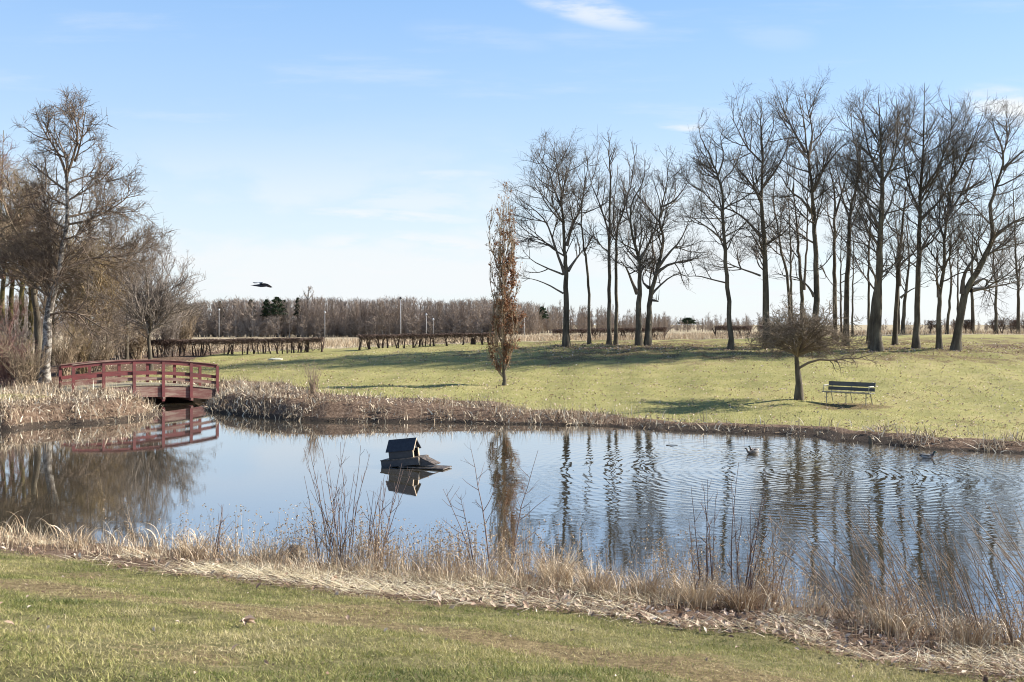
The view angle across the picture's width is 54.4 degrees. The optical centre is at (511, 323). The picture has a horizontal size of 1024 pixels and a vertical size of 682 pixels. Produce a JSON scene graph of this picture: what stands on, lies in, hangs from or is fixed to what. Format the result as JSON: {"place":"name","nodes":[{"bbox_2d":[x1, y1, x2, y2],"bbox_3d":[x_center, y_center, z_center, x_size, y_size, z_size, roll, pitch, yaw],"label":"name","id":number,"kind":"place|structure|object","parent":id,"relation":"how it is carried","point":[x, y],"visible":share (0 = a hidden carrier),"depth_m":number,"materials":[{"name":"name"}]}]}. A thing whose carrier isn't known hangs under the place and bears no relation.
{"place":"outdoors","nodes":[
{"label":"outdoors","id":0,"kind":"place"},
{"bbox_2d":[380,437,451,469],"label":"duck house","id":1,"kind":"structure","parent":0,"point":[404,452],"depth_m":23.54,"materials":[{"name":"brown wood"}]},
{"bbox_2d":[0,401,1023,637],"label":"water","id":2,"kind":"structure","parent":0,"point":[623,488],"depth_m":20.16,"materials":[{"name":"blue liquid"}]},
{"bbox_2d":[0,325,1023,681],"bbox_3d":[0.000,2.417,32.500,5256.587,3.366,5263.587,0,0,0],"label":"ground","id":3,"kind":"structure","parent":0,"point":[338,411],"depth_m":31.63,"materials":[{"name":"plant"}]},
{"bbox_2d":[0,325,22,369],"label":"brushwood","id":4,"kind":"object","parent":3,"relation":"on","point":[8,339],"visible":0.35,"depth_m":46.93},
{"bbox_2d":[0,296,27,376],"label":"brushwood","id":5,"kind":"object","parent":3,"relation":"on","point":[15,317],"visible":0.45,"depth_m":52.29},
{"bbox_2d":[0,311,34,380],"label":"brushwood","id":6,"kind":"object","parent":3,"relation":"on","point":[26,335],"visible":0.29,"depth_m":49.92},
{"bbox_2d":[0,325,40,385],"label":"brushwood","id":7,"kind":"object","parent":3,"relation":"on","point":[4,376],"visible":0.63,"depth_m":45.71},
{"bbox_2d":[0,165,40,336],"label":"mossy tree","id":8,"kind":"object","parent":3,"relation":"on","point":[11,292],"visible":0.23,"depth_m":60.83,"materials":[{"name":"brown plant"}]},
{"bbox_2d":[0,130,50,368],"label":"mossy tree","id":9,"kind":"object","parent":3,"relation":"on","point":[2,295],"visible":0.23,"depth_m":59.92,"materials":[{"name":"brown plant"}]},
{"bbox_2d":[0,326,54,386],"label":"brushwood","id":10,"kind":"object","parent":3,"relation":"on","point":[31,368],"visible":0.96,"depth_m":45.28,"materials":[{"name":"plant"}]},
{"bbox_2d":[0,152,64,363],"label":"mossy tree","id":11,"kind":"object","parent":3,"relation":"on","point":[21,297],"visible":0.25,"depth_m":59.60,"materials":[{"name":"brown plant"}]},
{"bbox_2d":[18,523,57,544],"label":"grass tussock","id":12,"kind":"object","parent":3,"relation":"on","point":[39,534],"depth_m":14.68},
{"bbox_2d":[0,166,77,364],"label":"mossy tree","id":13,"kind":"object","parent":3,"relation":"on","point":[30,309],"visible":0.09,"depth_m":61.92,"materials":[{"name":"brown plant"}]},
{"bbox_2d":[0,146,84,379],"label":"oak tree","id":14,"kind":"object","parent":3,"relation":"on","point":[37,329],"visible":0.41,"depth_m":49.51,"materials":[{"name":"brown plant"}]},
{"bbox_2d":[0,159,95,380],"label":"birch tree","id":15,"kind":"object","parent":3,"relation":"on","point":[42,190],"visible":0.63,"depth_m":48.58,"materials":[{"name":"brown plant"}]},
{"bbox_2d":[15,191,89,365],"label":"grove tree","id":16,"kind":"object","parent":3,"relation":"on","point":[40,307],"visible":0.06,"depth_m":62.88,"materials":[{"name":"brown plant"}]},
{"bbox_2d":[22,208,113,367],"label":"grove tree","id":17,"kind":"object","parent":3,"relation":"on","point":[61,296],"visible":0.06,"depth_m":59.62,"materials":[{"name":"brown plant"}]},
{"bbox_2d":[41,319,100,376],"bbox_3d":[-23.280,1.240,52.122,2.850,3.239,3.095,0,0,29],"label":"brushwood","id":18,"kind":"object","parent":3,"relation":"on","point":[71,352],"visible":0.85,"depth_m":51.93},
{"bbox_2d":[50,524,100,548],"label":"grass tussock","id":19,"kind":"object","parent":3,"relation":"on","point":[72,541],"depth_m":14.36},
{"bbox_2d":[46,191,127,368],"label":"grove tree","id":20,"kind":"object","parent":3,"relation":"on","point":[99,276],"visible":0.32,"depth_m":57.85,"materials":[{"name":"brown plant"}]},
{"bbox_2d":[0,83,176,382],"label":"birch tree","id":21,"kind":"object","parent":3,"relation":"on","point":[56,280],"visible":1,"depth_m":47.71,"materials":[{"name":"brown plant"}]},
{"bbox_2d":[57,315,119,373],"bbox_3d":[-23.223,1.104,53.992,3.011,3.367,2.963,0,0,14],"label":"brushwood","id":22,"kind":"object","parent":3,"relation":"on","point":[80,355],"visible":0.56,"depth_m":53.81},
{"bbox_2d":[75,320,128,371],"bbox_3d":[-23.105,1.164,55.829,3.012,3.116,2.994,0,0,0],"label":"brushwood","id":23,"kind":"object","parent":3,"relation":"on","point":[100,357],"visible":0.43,"depth_m":55.90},
{"bbox_2d":[58,218,155,359],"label":"grove tree","id":24,"kind":"object","parent":3,"relation":"on","point":[116,274],"visible":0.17,"depth_m":59.77,"materials":[{"name":"brown plant"}]},
{"bbox_2d":[105,315,141,359],"bbox_3d":[-24.482,0.813,62.100,2.696,3.287,2.770,0,0,-28],"label":"brushwood","id":25,"kind":"object","parent":3,"relation":"on","point":[122,349],"visible":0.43,"depth_m":61.85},
{"bbox_2d":[90,225,164,359],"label":"grove tree","id":26,"kind":"object","parent":3,"relation":"on","point":[126,357],"visible":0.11,"depth_m":61.91,"materials":[{"name":"brown plant"}]},
{"bbox_2d":[119,305,153,359],"bbox_3d":[-23.951,0.546,63.792,3.631,3.605,2.467,0,0,22],"label":"brushwood","id":27,"kind":"object","parent":3,"relation":"on","point":[139,348],"visible":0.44,"depth_m":63.85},
{"bbox_2d":[58,359,219,400],"bbox_3d":[-15.796,2.452,42.345,6.207,1.910,2.300,0,0,-38],"label":"footbridge","id":28,"kind":"object","parent":3,"relation":"on","point":[189,392],"visible":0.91,"depth_m":41.89,"materials":[{"name":"red paint"}]},
{"bbox_2d":[84,226,222,369],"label":"spreading tree","id":29,"kind":"object","parent":3,"relation":"on","point":[147,309],"visible":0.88,"depth_m":55.28,"materials":[{"name":"brown plant"}]},
{"bbox_2d":[153,305,187,356],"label":"brushwood","id":30,"kind":"object","parent":3,"relation":"on","point":[169,333],"visible":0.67,"depth_m":65.76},
{"bbox_2d":[163,298,203,351],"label":"brushwood","id":31,"kind":"object","parent":3,"relation":"on","point":[183,334],"visible":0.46,"depth_m":71.89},
{"bbox_2d":[168,531,217,559],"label":"grass tussock","id":32,"kind":"object","parent":3,"relation":"on","point":[193,548],"depth_m":13.71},
{"bbox_2d":[116,337,327,357],"bbox_3d":[-19.119,1.629,64.996,14.586,1.582,1.423,0,0,9],"label":"hedge","id":33,"kind":"object","parent":3,"relation":"on","point":[249,341],"visible":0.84,"depth_m":64.74,"materials":[{"name":"plant"}]},
{"bbox_2d":[215,505,233,556],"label":"sapling","id":34,"kind":"object","parent":3,"relation":"on","point":[218,537],"visible":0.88,"depth_m":14.22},
{"bbox_2d":[240,615,255,624],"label":"leaf","id":35,"kind":"object","parent":3,"relation":"on","point":[248,619],"visible":1,"depth_m":7.79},
{"bbox_2d":[260,299,273,336],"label":"pine tree","id":36,"kind":"object","parent":3,"relation":"on","point":[264,311],"visible":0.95,"depth_m":237.49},
{"bbox_2d":[241,527,296,566],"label":"grass tussock","id":37,"kind":"object","parent":3,"relation":"on","point":[263,551],"depth_m":13.36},
{"bbox_2d":[266,297,287,336],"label":"pine tree","id":38,"kind":"object","parent":3,"relation":"on","point":[278,300],"visible":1,"depth_m":235.26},
{"bbox_2d":[293,297,302,336],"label":"pine tree","id":39,"kind":"object","parent":3,"relation":"on","point":[297,305],"visible":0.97,"depth_m":237.60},
{"bbox_2d":[303,355,323,394],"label":"reed shrub","id":40,"kind":"object","parent":3,"relation":"on","point":[313,386],"visible":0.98,"depth_m":38.28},
{"bbox_2d":[304,442,369,570],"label":"sapling","id":41,"kind":"object","parent":3,"relation":"on","point":[335,525],"visible":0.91,"depth_m":13.53,"materials":[{"name":"plant"}]},
{"bbox_2d":[175,294,545,336],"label":"wood","id":42,"kind":"object","parent":3,"relation":"on","point":[351,319],"visible":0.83,"depth_m":236.02,"materials":[{"name":"plant"}]},
{"bbox_2d":[360,464,411,565],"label":"sapling","id":43,"kind":"object","parent":3,"relation":"on","point":[371,521],"visible":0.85,"depth_m":13.40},
{"bbox_2d":[357,332,501,349],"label":"hedge","id":44,"kind":"object","parent":3,"relation":"on","point":[413,337],"visible":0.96,"depth_m":63.36,"materials":[{"name":"plant"}]},
{"bbox_2d":[0,573,888,679],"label":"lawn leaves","id":45,"kind":"object","parent":3,"relation":"on","point":[266,661],"visible":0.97,"depth_m":7.71,"materials":[{"name":"brown plant"}]},
{"bbox_2d":[438,486,474,571],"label":"sapling","id":46,"kind":"object","parent":3,"relation":"on","point":[473,564],"visible":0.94,"depth_m":13.01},
{"bbox_2d":[461,446,502,568],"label":"sapling","id":47,"kind":"object","parent":3,"relation":"on","point":[483,510],"visible":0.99,"depth_m":13.00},
{"bbox_2d":[485,182,526,385],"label":"columnar tree","id":48,"kind":"object","parent":3,"relation":"on","point":[504,304],"visible":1,"depth_m":43.74,"materials":[{"name":"brown plant"}]},
{"bbox_2d":[0,497,1023,676],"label":"dry reeds","id":49,"kind":"object","parent":3,"relation":"on","point":[440,564],"visible":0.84,"depth_m":12.36,"materials":[{"name":"plant"}]},
{"bbox_2d":[0,372,1023,453],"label":"bank reeds","id":50,"kind":"object","parent":3,"relation":"on","point":[107,394],"visible":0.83,"depth_m":35.45,"materials":[{"name":"plant"}]},
{"bbox_2d":[0,529,1023,681],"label":"matted dry grass","id":51,"kind":"structure","parent":3,"relation":"on","point":[267,570],"depth_m":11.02,"materials":[{"name":"plant"}]},
{"bbox_2d":[5,288,1023,343],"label":"distant treeline","id":52,"kind":"object","parent":3,"relation":"on","point":[554,321],"visible":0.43,"depth_m":314.86,"materials":[{"name":"plant"}]},
{"bbox_2d":[509,451,548,572],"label":"sapling","id":53,"kind":"object","parent":3,"relation":"on","point":[525,493],"visible":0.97,"depth_m":13.02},
{"bbox_2d":[536,306,549,332],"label":"pine tree","id":54,"kind":"object","parent":3,"relation":"on","point":[543,312],"visible":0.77,"depth_m":299.43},
{"bbox_2d":[515,539,599,588],"bbox_3d":[0.518,2.950,12.241,1.106,0.674,1.053,0,0,-43],"label":"grass tussock","id":55,"kind":"object","parent":3,"relation":"on","point":[551,567],"depth_m":12.21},
{"bbox_2d":[491,126,633,346],"bbox_3d":[2.704,-5.252,58.668,7.679,13.404,7.376,0,0,33],"label":"bare tree","id":56,"kind":"object","parent":3,"relation":"on","point":[565,268],"visible":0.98,"depth_m":58.78,"materials":[{"name":"brown plant"}]},
{"bbox_2d":[559,154,606,343],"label":"bare tree","id":57,"kind":"object","parent":3,"relation":"on","point":[588,310],"visible":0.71,"depth_m":59.96,"materials":[{"name":"brown plant"}]},
{"bbox_2d":[570,554,624,596],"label":"grass tussock","id":58,"kind":"object","parent":3,"relation":"on","point":[601,579],"depth_m":11.68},
{"bbox_2d":[579,128,628,344],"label":"bare tree","id":59,"kind":"object","parent":3,"relation":"on","point":[610,235],"visible":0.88,"depth_m":59.44,"materials":[{"name":"brown plant"}]},
{"bbox_2d":[551,327,668,338],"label":"hedge","id":60,"kind":"object","parent":3,"relation":"on","point":[603,330],"visible":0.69,"depth_m":79.88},
{"bbox_2d":[597,136,644,344],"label":"bare tree","id":61,"kind":"object","parent":3,"relation":"on","point":[615,341],"visible":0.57,"depth_m":60.15,"materials":[{"name":"brown plant"}]},
{"bbox_2d":[587,150,677,345],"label":"bare tree","id":62,"kind":"object","parent":3,"relation":"on","point":[640,266],"visible":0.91,"depth_m":58.43,"materials":[{"name":"brown plant"}]},
{"bbox_2d":[619,564,667,598],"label":"grass tussock","id":63,"kind":"object","parent":3,"relation":"on","point":[646,584],"depth_m":11.65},
{"bbox_2d":[642,224,669,340],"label":"bare tree","id":64,"kind":"object","parent":3,"relation":"on","point":[652,275],"visible":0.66,"depth_m":59.51,"materials":[{"name":"brown plant"}]},
{"bbox_2d":[617,146,718,345],"bbox_3d":[8.962,-4.608,58.698,6.374,12.045,5.356,0,0,14],"label":"bare tree","id":65,"kind":"object","parent":3,"relation":"on","point":[647,336],"visible":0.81,"depth_m":58.70,"materials":[{"name":"brown plant"}]},
{"bbox_2d":[676,317,699,324],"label":"pine tree","id":66,"kind":"object","parent":3,"relation":"on","point":[686,320],"visible":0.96,"depth_m":398.60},
{"bbox_2d":[666,564,733,608],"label":"grass tussock","id":67,"kind":"object","parent":3,"relation":"on","point":[710,596],"depth_m":11.36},
{"bbox_2d":[687,479,720,604],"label":"sapling","id":68,"kind":"object","parent":3,"relation":"on","point":[707,552],"visible":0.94,"depth_m":11.84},
{"bbox_2d":[663,107,780,349],"bbox_3d":[11.627,-5.438,56.598,7.229,14.059,6.430,0,0,0],"label":"bare tree","id":69,"kind":"object","parent":3,"relation":"on","point":[708,167],"visible":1,"depth_m":56.88,"materials":[{"name":"brown plant"}]},
{"bbox_2d":[712,325,752,337],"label":"hedge","id":70,"kind":"object","parent":3,"relation":"on","point":[748,328],"visible":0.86,"depth_m":77.85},
{"bbox_2d":[669,79,807,346],"bbox_3d":[13.629,-6.506,58.878,7.320,16.057,7.564,0,0,38],"label":"bare tree","id":71,"kind":"object","parent":3,"relation":"on","point":[764,243],"visible":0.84,"depth_m":58.42,"materials":[{"name":"brown plant"}]},
{"bbox_2d":[706,572,777,611],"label":"grass tussock","id":72,"kind":"object","parent":3,"relation":"on","point":[725,602],"depth_m":11.27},
{"bbox_2d":[724,463,774,599],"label":"sapling","id":73,"kind":"object","parent":3,"relation":"on","point":[751,549],"visible":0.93,"depth_m":11.65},
{"bbox_2d":[492,339,1023,360],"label":"leaf litter","id":74,"kind":"object","parent":3,"relation":"on","point":[741,345],"visible":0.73,"depth_m":57.00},
{"bbox_2d":[745,155,791,336],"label":"bare tree","id":75,"kind":"object","parent":3,"relation":"on","point":[786,270],"visible":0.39,"depth_m":69.92,"materials":[{"name":"brown plant"}]},
{"bbox_2d":[758,512,808,607],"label":"sapling","id":76,"kind":"object","parent":3,"relation":"on","point":[772,558],"visible":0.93,"depth_m":11.50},
{"bbox_2d":[765,167,810,312],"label":"bare tree","id":77,"kind":"object","parent":3,"relation":"on","point":[791,256],"visible":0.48,"depth_m":72.94,"materials":[{"name":"brown plant"}]},
{"bbox_2d":[767,141,842,329],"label":"bare tree","id":78,"kind":"object","parent":3,"relation":"on","point":[802,286],"visible":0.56,"depth_m":68.88,"materials":[{"name":"brown plant"}]},
{"bbox_2d":[751,66,867,336],"bbox_3d":[17.096,-6.688,57.833,6.992,16.357,6.010,0,0,23],"label":"bare tree","id":79,"kind":"object","parent":3,"relation":"on","point":[814,186],"visible":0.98,"depth_m":57.77,"materials":[{"name":"brown plant"}]},
{"bbox_2d":[740,289,878,400],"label":"thorn tree","id":80,"kind":"object","parent":3,"relation":"on","point":[800,342],"visible":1,"depth_m":36.95,"materials":[{"name":"brown plant"}]},
{"bbox_2d":[753,515,869,619],"bbox_3d":[3.312,2.745,10.956,1.248,1.122,0.573,0,0,19],"label":"tall stem clump","id":81,"kind":"object","parent":3,"relation":"on","point":[831,590],"visible":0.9,"depth_m":10.91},
{"bbox_2d":[806,142,864,342],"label":"bare tree","id":82,"kind":"object","parent":3,"relation":"on","point":[834,260],"visible":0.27,"depth_m":61.92,"materials":[{"name":"brown plant"}]},
{"bbox_2d":[795,512,886,618],"bbox_3d":[3.524,2.667,10.769,1.052,1.303,0.719,0,0,-24],"label":"tall stem clump","id":83,"kind":"object","parent":3,"relation":"on","point":[862,594],"visible":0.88,"depth_m":10.80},
{"bbox_2d":[820,202,870,332],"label":"bare tree","id":84,"kind":"object","parent":3,"relation":"on","point":[841,324],"visible":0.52,"depth_m":78.97,"materials":[{"name":"brown plant"}]},
{"bbox_2d":[806,103,888,345],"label":"bare tree","id":85,"kind":"object","parent":3,"relation":"on","point":[846,286],"visible":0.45,"depth_m":59.40,"materials":[{"name":"brown plant"}]},
{"bbox_2d":[822,381,875,404],"bbox_3d":[12.493,2.590,36.898,1.820,0.861,0.678,0,0,42],"label":"park bench","id":86,"kind":"object","parent":3,"relation":"on","point":[857,384],"visible":0.92,"depth_m":36.99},
{"bbox_2d":[839,228,871,335],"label":"bare tree","id":87,"kind":"object","parent":3,"relation":"on","point":[852,330],"visible":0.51,"depth_m":71.95,"materials":[{"name":"brown plant"}]},
{"bbox_2d":[828,163,897,342],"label":"bare tree","id":88,"kind":"object","parent":3,"relation":"on","point":[868,301],"visible":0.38,"depth_m":60.48,"materials":[{"name":"brown plant"}]},
{"bbox_2d":[836,231,897,348],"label":"bare tree","id":89,"kind":"object","parent":3,"relation":"on","point":[871,316],"visible":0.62,"depth_m":56.97,"materials":[{"name":"brown plant"}]},
{"bbox_2d":[806,79,943,351],"bbox_3d":[20.706,-6.058,56.181,6.878,15.341,7.306,0,0,0],"label":"bare tree","id":90,"kind":"object","parent":3,"relation":"on","point":[876,342],"visible":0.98,"depth_m":55.90,"materials":[{"name":"brown plant"}]},
{"bbox_2d":[829,501,926,636],"bbox_3d":[3.812,2.637,10.573,1.209,1.433,0.564,0,0,0],"label":"tall stem clump","id":91,"kind":"object","parent":3,"relation":"on","point":[902,594],"visible":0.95,"depth_m":10.57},
{"bbox_2d":[862,595,922,635],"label":"grass tussock","id":92,"kind":"object","parent":3,"relation":"on","point":[880,620],"depth_m":10.47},
{"bbox_2d":[864,148,922,344],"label":"bare tree","id":93,"kind":"object","parent":3,"relation":"on","point":[895,319],"visible":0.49,"depth_m":59.91,"materials":[{"name":"brown plant"}]},
{"bbox_2d":[863,184,937,333],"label":"bare tree","id":94,"kind":"object","parent":3,"relation":"on","point":[901,264],"visible":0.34,"depth_m":76.94,"materials":[{"name":"brown plant"}]},
{"bbox_2d":[858,505,957,640],"bbox_3d":[4.157,2.613,10.411,1.074,1.536,0.738,0,0,11],"label":"tall stem clump","id":95,"kind":"object","parent":3,"relation":"on","point":[935,610],"visible":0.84,"depth_m":10.46,"materials":[{"name":"plant"}]},
{"bbox_2d":[883,207,936,334],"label":"bare tree","id":96,"kind":"object","parent":3,"relation":"on","point":[906,291],"visible":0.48,"depth_m":73.89,"materials":[{"name":"brown plant"}]},
{"bbox_2d":[865,81,1021,348],"bbox_3d":[24.500,-6.267,56.986,8.274,15.517,8.376,0,0,0],"label":"bare tree","id":97,"kind":"object","parent":3,"relation":"on","point":[916,343],"visible":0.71,"depth_m":57.10,"materials":[{"name":"brown plant"}]},
{"bbox_2d":[898,506,997,642],"bbox_3d":[4.467,2.613,10.181,0.983,1.483,0.730,0,0,-39],"label":"tall stem clump","id":98,"kind":"object","parent":3,"relation":"on","point":[960,602],"visible":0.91,"depth_m":10.14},
{"bbox_2d":[945,218,974,333],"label":"bare tree","id":99,"kind":"object","parent":3,"relation":"on","point":[949,310],"visible":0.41,"depth_m":72.92,"materials":[{"name":"brown plant"}]},
{"bbox_2d":[901,92,1021,348],"bbox_3d":[25.464,-5.830,56.781,6.890,14.720,7.846,0,0,20],"label":"bare tree","id":100,"kind":"object","parent":3,"relation":"on","point":[944,242],"visible":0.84,"depth_m":56.76,"materials":[{"name":"brown plant"}]},
{"bbox_2d":[947,201,980,310],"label":"bare tree","id":101,"kind":"object","parent":3,"relation":"on","point":[958,271],"visible":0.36,"depth_m":77.96,"materials":[{"name":"brown plant"}]},
{"bbox_2d":[931,608,1013,650],"bbox_3d":[4.628,3.112,10.127,0.863,0.428,0.807,0,0,42],"label":"grass tussock","id":102,"kind":"object","parent":3,"relation":"on","point":[966,635],"depth_m":10.04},
{"bbox_2d":[925,319,1023,333],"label":"hedge","id":103,"kind":"object","parent":3,"relation":"on","point":[967,324],"visible":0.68,"depth_m":76.09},
{"bbox_2d":[930,505,1023,648],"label":"tall stem clump","id":104,"kind":"object","parent":3,"relation":"on","point":[1003,615],"visible":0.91,"depth_m":10.01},
{"bbox_2d":[951,202,1003,333],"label":"bare tree","id":105,"kind":"object","parent":3,"relation":"on","point":[972,329],"visible":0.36,"depth_m":75.90,"materials":[{"name":"brown plant"}]},
{"bbox_2d":[940,97,1023,350],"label":"bare tree","id":106,"kind":"object","parent":3,"relation":"on","point":[956,341],"visible":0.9,"depth_m":56.35,"materials":[{"name":"brown plant"}]},
{"bbox_2d":[952,501,1023,595],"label":"tall stem clump","id":107,"kind":"object","parent":3,"relation":"on","point":[1006,556],"visible":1,"depth_m":10.00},
{"bbox_2d":[972,219,1018,333],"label":"bare tree","id":108,"kind":"object","parent":3,"relation":"on","point":[996,329],"visible":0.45,"depth_m":74.88,"materials":[{"name":"brown plant"}]},
{"bbox_2d":[996,172,1023,333],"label":"bare tree","id":109,"kind":"object","parent":3,"relation":"on","point":[1018,327],"visible":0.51,"depth_m":74.95,"materials":[{"name":"brown plant"}]},
{"bbox_2d":[0,343,1023,439],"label":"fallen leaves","id":110,"kind":"object","parent":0,"point":[646,383],"depth_m":43.36,"materials":[{"name":"plant"}]},
{"bbox_2d":[0,0,1023,324],"label":"sky","id":111,"kind":"structure","parent":0,"point":[344,149],"materials":[{"name":"blue"}]},
{"bbox_2d":[3,341,1023,439],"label":"lawn grass","id":112,"kind":"structure","parent":0,"point":[487,378],"depth_m":45.09,"materials":[{"name":"plant"}]},
{"bbox_2d":[34,328,1023,359],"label":"field grass","id":113,"kind":"structure","parent":0,"point":[532,337],"depth_m":76.33,"materials":[{"name":"plant"}]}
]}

